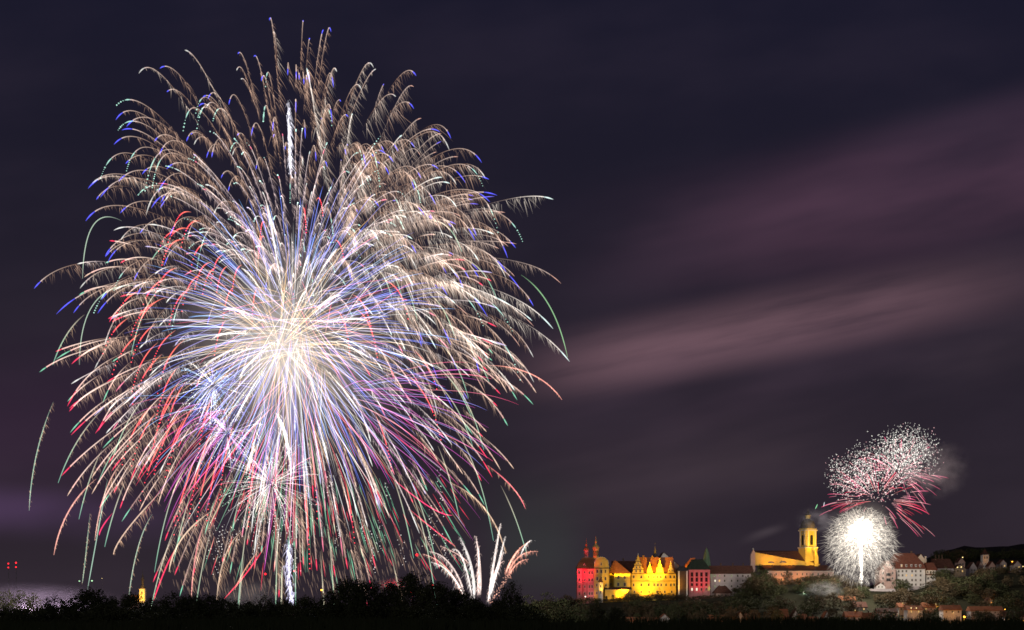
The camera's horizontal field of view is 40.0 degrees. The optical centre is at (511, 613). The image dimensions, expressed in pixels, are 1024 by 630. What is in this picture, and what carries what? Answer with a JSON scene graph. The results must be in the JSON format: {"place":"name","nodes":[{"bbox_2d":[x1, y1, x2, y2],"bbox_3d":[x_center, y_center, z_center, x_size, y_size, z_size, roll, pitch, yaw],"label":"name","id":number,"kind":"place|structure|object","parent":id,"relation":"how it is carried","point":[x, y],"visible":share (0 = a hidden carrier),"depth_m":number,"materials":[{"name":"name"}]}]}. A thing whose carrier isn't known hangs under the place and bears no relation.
{"place":"outdoors","nodes":[
{"label":"outdoors","id":0,"kind":"place"},
{"bbox_2d":[130,571,145,608],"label":"village church","id":1,"kind":"structure","parent":0,"point":[142,590],"depth_m":950.26,"materials":[{"name":"yellow paint"}]},
{"bbox_2d":[0,613,1023,629],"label":"ground","id":2,"kind":"structure","parent":0,"point":[369,623],"depth_m":53.92,"materials":[{"name":"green plant"}]},
{"bbox_2d":[0,0,1023,610],"label":"sky","id":3,"kind":"structure","parent":0,"point":[324,291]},
{"bbox_2d":[604,587,631,601],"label":"wall","id":4,"kind":"structure","parent":0,"point":[613,592],"depth_m":1070.00,"materials":[{"name":"paint"}]},
{"bbox_2d":[609,560,630,586],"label":"castle wing","id":5,"kind":"structure","parent":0,"point":[619,575],"depth_m":1084.00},
{"bbox_2d":[611,558,634,572],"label":"castle range","id":6,"kind":"structure","parent":0,"point":[628,566],"depth_m":1110.80,"materials":[{"name":"grey paint"}]},
{"bbox_2d":[676,566,687,598],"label":"link tower","id":7,"kind":"structure","parent":0,"point":[681,580],"depth_m":1080.00,"materials":[{"name":"brown stone"}]},
{"bbox_2d":[703,546,710,565],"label":"stair tower","id":8,"kind":"structure","parent":0,"point":[706,558],"depth_m":1110.06,"materials":[{"name":"metal"}]},
{"bbox_2d":[709,563,753,596],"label":"abbey range","id":9,"kind":"structure","parent":0,"point":[730,577],"depth_m":1096.00,"materials":[{"name":"grey paint"}]},
{"bbox_2d":[482,544,1023,624],"bbox_3d":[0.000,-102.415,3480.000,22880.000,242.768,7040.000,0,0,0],"label":"terrain","id":10,"kind":"structure","parent":0,"point":[799,596],"depth_m":1001.89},
{"bbox_2d":[0,590,24,616],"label":"poplar tree","id":11,"kind":"object","parent":10,"relation":"on","point":[2,603],"visible":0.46,"depth_m":757.12,"materials":[{"name":"green plant"}]},
{"bbox_2d":[0,607,43,624],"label":"bush","id":12,"kind":"object","parent":10,"relation":"on","point":[18,614],"visible":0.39,"depth_m":160.59,"materials":[{"name":"green plant"}]},
{"bbox_2d":[9,590,34,611],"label":"poplar tree","id":13,"kind":"object","parent":10,"relation":"on","point":[17,599],"visible":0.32,"depth_m":770.10,"materials":[{"name":"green plant"}]},
{"bbox_2d":[22,592,42,620],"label":"poplar tree","id":14,"kind":"object","parent":10,"relation":"on","point":[30,603],"visible":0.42,"depth_m":764.77,"materials":[{"name":"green plant"}]},
{"bbox_2d":[13,608,55,622],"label":"bush","id":15,"kind":"object","parent":10,"relation":"on","point":[41,613],"visible":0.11,"depth_m":191.51,"materials":[{"name":"green plant"}]},
{"bbox_2d":[40,594,71,621],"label":"broadleaf tree","id":16,"kind":"object","parent":10,"relation":"on","point":[47,605],"visible":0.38,"depth_m":199.58,"materials":[{"name":"green plant"}]},
{"bbox_2d":[56,586,112,622],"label":"broadleaf tree","id":17,"kind":"object","parent":10,"relation":"on","point":[86,599],"visible":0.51,"depth_m":188.58,"materials":[{"name":"green plant"}]},
{"bbox_2d":[98,595,118,607],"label":"broadleaf tree","id":18,"kind":"object","parent":10,"relation":"on","point":[112,600],"visible":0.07,"depth_m":240.17,"materials":[{"name":"green plant"}]},
{"bbox_2d":[110,592,148,619],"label":"broadleaf tree","id":19,"kind":"object","parent":10,"relation":"on","point":[127,601],"visible":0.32,"depth_m":199.04,"materials":[{"name":"green plant"}]},
{"bbox_2d":[156,591,194,619],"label":"broadleaf tree","id":20,"kind":"object","parent":10,"relation":"on","point":[177,603],"visible":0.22,"depth_m":189.26,"materials":[{"name":"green plant"}]},
{"bbox_2d":[181,593,203,610],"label":"broadleaf tree","id":21,"kind":"object","parent":10,"relation":"on","point":[189,598],"visible":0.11,"depth_m":229.47,"materials":[{"name":"green plant"}]},
{"bbox_2d":[187,593,229,621],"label":"broadleaf tree","id":22,"kind":"object","parent":10,"relation":"on","point":[200,609],"visible":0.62,"depth_m":184.10,"materials":[{"name":"green plant"}]},
{"bbox_2d":[254,594,277,620],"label":"broadleaf tree","id":23,"kind":"object","parent":10,"relation":"on","point":[270,605],"visible":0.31,"depth_m":179.39,"materials":[{"name":"green plant"}]},
{"bbox_2d":[271,602,293,619],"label":"bush","id":24,"kind":"object","parent":10,"relation":"on","point":[279,608],"visible":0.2,"depth_m":198.13,"materials":[{"name":"green plant"}]},
{"bbox_2d":[281,594,324,618],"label":"broadleaf tree","id":25,"kind":"object","parent":10,"relation":"on","point":[307,602],"visible":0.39,"depth_m":183.95,"materials":[{"name":"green plant"}]},
{"bbox_2d":[320,576,366,619],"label":"broadleaf tree","id":26,"kind":"object","parent":10,"relation":"on","point":[343,589],"visible":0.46,"depth_m":178.64,"materials":[{"name":"green plant"}]},
{"bbox_2d":[346,579,392,620],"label":"broadleaf tree","id":27,"kind":"object","parent":10,"relation":"on","point":[362,597],"visible":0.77,"depth_m":169.02,"materials":[{"name":"green plant"}]},
{"bbox_2d":[370,580,407,615],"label":"broadleaf tree","id":28,"kind":"object","parent":10,"relation":"on","point":[393,595],"visible":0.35,"depth_m":189.15,"materials":[{"name":"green plant"}]},
{"bbox_2d":[397,570,434,615],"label":"broadleaf tree","id":29,"kind":"object","parent":10,"relation":"on","point":[410,585],"visible":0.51,"depth_m":198.96,"materials":[{"name":"green plant"}]},
{"bbox_2d":[411,580,454,620],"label":"broadleaf tree","id":30,"kind":"object","parent":10,"relation":"on","point":[438,589],"visible":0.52,"depth_m":184.29,"materials":[{"name":"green plant"}]},
{"bbox_2d":[438,587,472,617],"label":"broadleaf tree","id":31,"kind":"object","parent":10,"relation":"on","point":[458,599],"visible":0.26,"depth_m":188.95,"materials":[{"name":"green plant"}]},
{"bbox_2d":[458,595,496,621],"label":"broadleaf tree","id":32,"kind":"object","parent":10,"relation":"on","point":[472,603],"visible":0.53,"depth_m":178.96,"materials":[{"name":"green plant"}]},
{"bbox_2d":[488,597,509,613],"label":"broadleaf tree","id":33,"kind":"object","parent":10,"relation":"on","point":[500,603],"visible":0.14,"depth_m":199.30,"materials":[{"name":"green plant"}]},
{"bbox_2d":[498,580,524,610],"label":"broadleaf tree","id":34,"kind":"object","parent":10,"relation":"on","point":[516,598],"visible":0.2,"depth_m":329.75,"materials":[{"name":"green plant"}]},
{"bbox_2d":[513,602,550,623],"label":"bush","id":35,"kind":"object","parent":10,"relation":"on","point":[540,615],"visible":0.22,"depth_m":257.12,"materials":[{"name":"green plant"}]},
{"bbox_2d":[531,592,560,622],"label":"broadleaf tree","id":36,"kind":"object","parent":10,"relation":"on","point":[544,602],"visible":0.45,"depth_m":779.84,"materials":[{"name":"green plant"}]},
{"bbox_2d":[549,598,581,621],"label":"broadleaf tree","id":37,"kind":"object","parent":10,"relation":"on","point":[564,613],"visible":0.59,"depth_m":797.29,"materials":[{"name":"green plant"}]},
{"bbox_2d":[564,602,592,622],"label":"broadleaf tree","id":38,"kind":"object","parent":10,"relation":"on","point":[578,610],"visible":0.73,"depth_m":788.87,"materials":[{"name":"green plant"}]},
{"bbox_2d":[576,538,608,603],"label":"castle wing","id":39,"kind":"structure","parent":10,"relation":"on","point":[590,571],"depth_m":1075.00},
{"bbox_2d":[585,599,606,621],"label":"broadleaf tree","id":40,"kind":"object","parent":10,"relation":"on","point":[600,613],"visible":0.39,"depth_m":429.50,"materials":[{"name":"green plant"}]},
{"bbox_2d":[598,575,602,602],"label":"stair turret","id":41,"kind":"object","parent":10,"relation":"on","point":[600,588],"visible":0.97,"depth_m":1064.92,"materials":[{"name":"white paint"}]},
{"bbox_2d":[603,605,626,623],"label":"broadleaf tree","id":42,"kind":"object","parent":10,"relation":"on","point":[611,612],"visible":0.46,"depth_m":418.68,"materials":[{"name":"green plant"}]},
{"bbox_2d":[625,599,649,613],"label":"broadleaf tree","id":43,"kind":"object","parent":10,"relation":"on","point":[635,603],"visible":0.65,"depth_m":952.69,"materials":[{"name":"green plant"}]},
{"bbox_2d":[638,602,663,616],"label":"broadleaf tree","id":44,"kind":"object","parent":10,"relation":"on","point":[646,606],"visible":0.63,"depth_m":944.16,"materials":[{"name":"green plant"}]},
{"bbox_2d":[630,548,675,600],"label":"castle","id":45,"kind":"structure","parent":10,"relation":"on","point":[654,574],"depth_m":1088.00,"materials":[{"name":"paint"}]},
{"bbox_2d":[653,604,672,617],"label":"broadleaf tree","id":46,"kind":"object","parent":10,"relation":"on","point":[663,607],"visible":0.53,"depth_m":926.63,"materials":[{"name":"green plant"}]},
{"bbox_2d":[670,606,690,619],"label":"broadleaf tree","id":47,"kind":"object","parent":10,"relation":"on","point":[681,612],"visible":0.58,"depth_m":922.24,"materials":[{"name":"green plant"}]},
{"bbox_2d":[686,559,710,598],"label":"red hall","id":48,"kind":"structure","parent":10,"relation":"on","point":[699,577],"depth_m":1086.00,"materials":[{"name":"paint"}]},
{"bbox_2d":[689,601,715,617],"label":"broadleaf tree","id":49,"kind":"object","parent":10,"relation":"on","point":[707,606],"visible":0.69,"depth_m":926.85,"materials":[{"name":"green plant"}]},
{"bbox_2d":[712,586,731,597],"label":"outbuilding","id":50,"kind":"structure","parent":10,"relation":"on","point":[721,590],"depth_m":1057.19,"materials":[{"name":"pink paint"}]},
{"bbox_2d":[725,606,738,619],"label":"broadleaf tree","id":51,"kind":"object","parent":10,"relation":"on","point":[732,613],"visible":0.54,"depth_m":859.55,"materials":[{"name":"green plant"}]},
{"bbox_2d":[731,600,756,615],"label":"broadleaf tree","id":52,"kind":"object","parent":10,"relation":"on","point":[744,601],"visible":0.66,"depth_m":937.95,"materials":[{"name":"green plant"}]},
{"bbox_2d":[737,585,756,597],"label":"broadleaf tree","id":53,"kind":"object","parent":10,"relation":"on","point":[748,591],"visible":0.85,"depth_m":993.40,"materials":[{"name":"green plant"}]},
{"bbox_2d":[738,593,758,612],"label":"broadleaf tree","id":54,"kind":"object","parent":10,"relation":"on","point":[753,602],"visible":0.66,"depth_m":944.37,"materials":[{"name":"green plant"}]},
{"bbox_2d":[740,577,767,594],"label":"broadleaf tree","id":55,"kind":"object","parent":10,"relation":"on","point":[755,585],"visible":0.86,"depth_m":995.10,"materials":[{"name":"green plant"}]},
{"bbox_2d":[750,576,770,595],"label":"broadleaf tree","id":56,"kind":"object","parent":10,"relation":"on","point":[765,580],"visible":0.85,"depth_m":994.84,"materials":[{"name":"green plant"}]},
{"bbox_2d":[751,564,770,576],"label":"broadleaf tree","id":57,"kind":"object","parent":10,"relation":"on","point":[765,571],"visible":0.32,"depth_m":1074.01,"materials":[{"name":"green plant"}]},
{"bbox_2d":[757,582,782,598],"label":"broadleaf tree","id":58,"kind":"object","parent":10,"relation":"on","point":[771,592],"visible":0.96,"depth_m":983.22,"materials":[{"name":"green plant"}]},
{"bbox_2d":[762,606,780,620],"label":"broadleaf tree","id":59,"kind":"object","parent":10,"relation":"on","point":[770,612],"visible":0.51,"depth_m":884.17,"materials":[{"name":"green plant"}]},
{"bbox_2d":[765,598,796,616],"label":"broadleaf tree","id":60,"kind":"object","parent":10,"relation":"on","point":[783,606],"visible":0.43,"depth_m":923.94,"materials":[{"name":"green plant"}]},
{"bbox_2d":[772,598,796,612],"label":"broadleaf tree","id":61,"kind":"object","parent":10,"relation":"on","point":[785,602],"visible":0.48,"depth_m":930.79,"materials":[{"name":"green plant"}]},
{"bbox_2d":[797,603,814,616],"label":"broadleaf tree","id":62,"kind":"object","parent":10,"relation":"on","point":[808,609],"visible":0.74,"depth_m":929.03,"materials":[{"name":"green plant"}]},
{"bbox_2d":[798,581,816,593],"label":"broadleaf tree","id":63,"kind":"object","parent":10,"relation":"on","point":[804,587],"visible":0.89,"depth_m":998.50,"materials":[{"name":"green plant"}]},
{"bbox_2d":[797,597,821,612],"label":"broadleaf tree","id":64,"kind":"object","parent":10,"relation":"on","point":[813,605],"visible":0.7,"depth_m":943.17,"materials":[{"name":"green plant"}]},
{"bbox_2d":[807,594,826,609],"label":"broadleaf tree","id":65,"kind":"object","parent":10,"relation":"on","point":[823,602],"visible":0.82,"depth_m":949.66,"materials":[{"name":"green plant"}]},
{"bbox_2d":[809,580,832,598],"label":"broadleaf tree","id":66,"kind":"object","parent":10,"relation":"on","point":[822,589],"visible":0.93,"depth_m":980.23,"materials":[{"name":"green plant"}]},
{"bbox_2d":[823,592,845,608],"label":"broadleaf tree","id":67,"kind":"object","parent":10,"relation":"on","point":[834,599],"visible":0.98,"depth_m":957.41,"materials":[{"name":"green plant"}]},
{"bbox_2d":[843,600,861,610],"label":"broadleaf tree","id":68,"kind":"object","parent":10,"relation":"on","point":[855,606],"visible":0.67,"depth_m":932.23,"materials":[{"name":"green plant"}]},
{"bbox_2d":[842,589,865,601],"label":"broadleaf tree","id":69,"kind":"object","parent":10,"relation":"on","point":[855,594],"visible":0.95,"depth_m":978.67,"materials":[{"name":"green plant"}]},
{"bbox_2d":[873,599,896,610],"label":"broadleaf tree","id":70,"kind":"object","parent":10,"relation":"on","point":[885,605],"visible":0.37,"depth_m":933.81,"materials":[{"name":"green plant"}]},
{"bbox_2d":[873,609,898,620],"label":"broadleaf tree","id":71,"kind":"object","parent":10,"relation":"on","point":[885,611],"visible":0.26,"depth_m":858.07,"materials":[{"name":"green plant"}]},
{"bbox_2d":[882,591,899,606],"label":"broadleaf tree","id":72,"kind":"object","parent":10,"relation":"on","point":[893,597],"visible":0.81,"depth_m":968.86,"materials":[{"name":"green plant"}]},
{"bbox_2d":[884,589,916,603],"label":"broadleaf tree","id":73,"kind":"object","parent":10,"relation":"on","point":[901,594],"visible":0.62,"depth_m":967.74,"materials":[{"name":"green plant"}]},
{"bbox_2d":[890,579,910,590],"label":"broadleaf tree","id":74,"kind":"object","parent":10,"relation":"on","point":[896,580],"visible":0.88,"depth_m":1044.29,"materials":[{"name":"green plant"}]},
{"bbox_2d":[897,594,924,607],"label":"broadleaf tree","id":75,"kind":"object","parent":10,"relation":"on","point":[906,601],"visible":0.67,"depth_m":944.51,"materials":[{"name":"green plant"}]},
{"bbox_2d":[917,610,941,619],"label":"broadleaf tree","id":76,"kind":"object","parent":10,"relation":"on","point":[933,615],"visible":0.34,"depth_m":859.55,"materials":[{"name":"green plant"}]},
{"bbox_2d":[924,563,937,585],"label":"house annex","id":77,"kind":"object","parent":10,"relation":"on","point":[930,567],"visible":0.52,"depth_m":1070.00,"materials":[{"name":"white paint"}]},
{"bbox_2d":[919,587,945,603],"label":"broadleaf tree","id":78,"kind":"object","parent":10,"relation":"on","point":[922,593],"visible":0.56,"depth_m":954.25,"materials":[{"name":"green plant"}]},
{"bbox_2d":[925,591,947,605],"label":"broadleaf tree","id":79,"kind":"object","parent":10,"relation":"on","point":[927,599],"visible":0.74,"depth_m":946.56,"materials":[{"name":"green plant"}]},
{"bbox_2d":[936,596,957,608],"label":"broadleaf tree","id":80,"kind":"object","parent":10,"relation":"on","point":[948,597],"visible":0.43,"depth_m":934.20,"materials":[{"name":"green plant"}]},
{"bbox_2d":[938,582,963,597],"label":"broadleaf tree","id":81,"kind":"object","parent":10,"relation":"on","point":[947,587],"visible":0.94,"depth_m":974.13,"materials":[{"name":"green plant"}]},
{"bbox_2d":[952,549,967,560],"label":"broadleaf tree","id":82,"kind":"object","parent":10,"relation":"on","point":[960,551],"visible":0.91,"depth_m":1385.76,"materials":[{"name":"green plant"}]},
{"bbox_2d":[950,576,981,595],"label":"broadleaf tree","id":83,"kind":"object","parent":10,"relation":"on","point":[963,582],"visible":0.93,"depth_m":975.69,"materials":[{"name":"green plant"}]},
{"bbox_2d":[964,591,979,602],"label":"broadleaf tree","id":84,"kind":"object","parent":10,"relation":"on","point":[974,597],"visible":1,"depth_m":960.49,"materials":[{"name":"green plant"}]},
{"bbox_2d":[966,583,983,594],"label":"broadleaf tree","id":85,"kind":"object","parent":10,"relation":"on","point":[974,590],"visible":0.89,"depth_m":972.95,"materials":[{"name":"green plant"}]},
{"bbox_2d":[962,610,997,621],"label":"broadleaf tree","id":86,"kind":"object","parent":10,"relation":"on","point":[987,614],"visible":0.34,"depth_m":848.26,"materials":[{"name":"green plant"}]},
{"bbox_2d":[970,573,995,589],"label":"broadleaf tree","id":87,"kind":"object","parent":10,"relation":"on","point":[983,583],"visible":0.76,"depth_m":985.85,"materials":[{"name":"green plant"}]},
{"bbox_2d":[981,588,998,601],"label":"broadleaf tree","id":88,"kind":"object","parent":10,"relation":"on","point":[989,593],"visible":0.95,"depth_m":959.51,"materials":[{"name":"green plant"}]},
{"bbox_2d":[988,583,1009,596],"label":"broadleaf tree","id":89,"kind":"object","parent":10,"relation":"on","point":[1006,587],"visible":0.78,"depth_m":969.60,"materials":[{"name":"green plant"}]},
{"bbox_2d":[990,596,1018,610],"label":"broadleaf tree","id":90,"kind":"object","parent":10,"relation":"on","point":[1001,602],"visible":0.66,"depth_m":925.15,"materials":[{"name":"green plant"}]},
{"bbox_2d":[1005,607,1020,621],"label":"broadleaf tree","id":91,"kind":"object","parent":10,"relation":"on","point":[1009,613],"visible":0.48,"depth_m":847.03,"materials":[{"name":"green plant"}]},
{"bbox_2d":[1003,597,1023,610],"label":"broadleaf tree","id":92,"kind":"object","parent":10,"relation":"on","point":[1021,605],"visible":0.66,"depth_m":926.56,"materials":[{"name":"green plant"}]},
{"bbox_2d":[750,548,834,584],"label":"abbey church","id":93,"kind":"structure","parent":0,"point":[781,562],"depth_m":1129.39,"materials":[{"name":"paint"}]},
{"bbox_2d":[798,511,817,565],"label":"church tower","id":94,"kind":"structure","parent":0,"point":[807,538],"depth_m":1131.20,"materials":[{"name":"paint"}]},
{"bbox_2d":[842,610,862,620],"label":"village house","id":95,"kind":"structure","parent":0,"point":[855,614],"depth_m":906.86,"materials":[{"name":"grey paint"}]},
{"bbox_2d":[853,600,867,609],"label":"village house","id":96,"kind":"structure","parent":0,"point":[864,606],"depth_m":960.96,"materials":[{"name":"grey paint"}]},
{"bbox_2d":[875,560,896,588],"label":"gabled house","id":97,"kind":"structure","parent":0,"point":[885,572],"depth_m":1062.00,"materials":[{"name":"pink paint"}]},
{"bbox_2d":[874,606,897,617],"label":"village house","id":98,"kind":"structure","parent":0,"point":[890,609],"depth_m":916.57,"materials":[{"name":"grey paint"}]},
{"bbox_2d":[895,603,904,614],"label":"village house","id":99,"kind":"structure","parent":0,"point":[899,607],"depth_m":946.26,"materials":[{"name":"white paint"}]},
{"bbox_2d":[889,551,925,590],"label":"mansard house","id":100,"kind":"structure","parent":0,"point":[910,566],"depth_m":1068.00,"materials":[{"name":"white paint"}]},
{"bbox_2d":[903,604,922,620],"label":"village house","id":101,"kind":"structure","parent":0,"point":[913,611],"depth_m":910.00,"materials":[{"name":"white paint"}]},
{"bbox_2d":[920,600,938,613],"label":"village house","id":102,"kind":"structure","parent":0,"point":[930,607],"depth_m":945.04,"materials":[{"name":"pink paint"}]},
{"bbox_2d":[929,555,954,577],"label":"old town house","id":103,"kind":"structure","parent":0,"point":[941,563],"depth_m":1133.12,"materials":[{"name":"grey paint"}]},
{"bbox_2d":[938,603,961,620],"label":"village house","id":104,"kind":"structure","parent":0,"point":[953,611],"depth_m":905.00,"materials":[{"name":"white paint"}]},
{"bbox_2d":[954,564,965,576],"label":"hill house","id":105,"kind":"structure","parent":0,"point":[960,571],"depth_m":1170.00,"materials":[{"name":"grey paint"}]},
{"bbox_2d":[966,562,977,575],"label":"hill house","id":106,"kind":"structure","parent":0,"point":[971,567],"depth_m":1190.00,"materials":[{"name":"grey paint"}]},
{"bbox_2d":[966,604,1003,621],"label":"village house","id":107,"kind":"structure","parent":0,"point":[994,610],"depth_m":913.12,"materials":[{"name":"grey paint"}]},
{"bbox_2d":[980,549,989,569],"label":"hill tower","id":108,"kind":"structure","parent":0,"point":[984,554],"depth_m":1260.00,"materials":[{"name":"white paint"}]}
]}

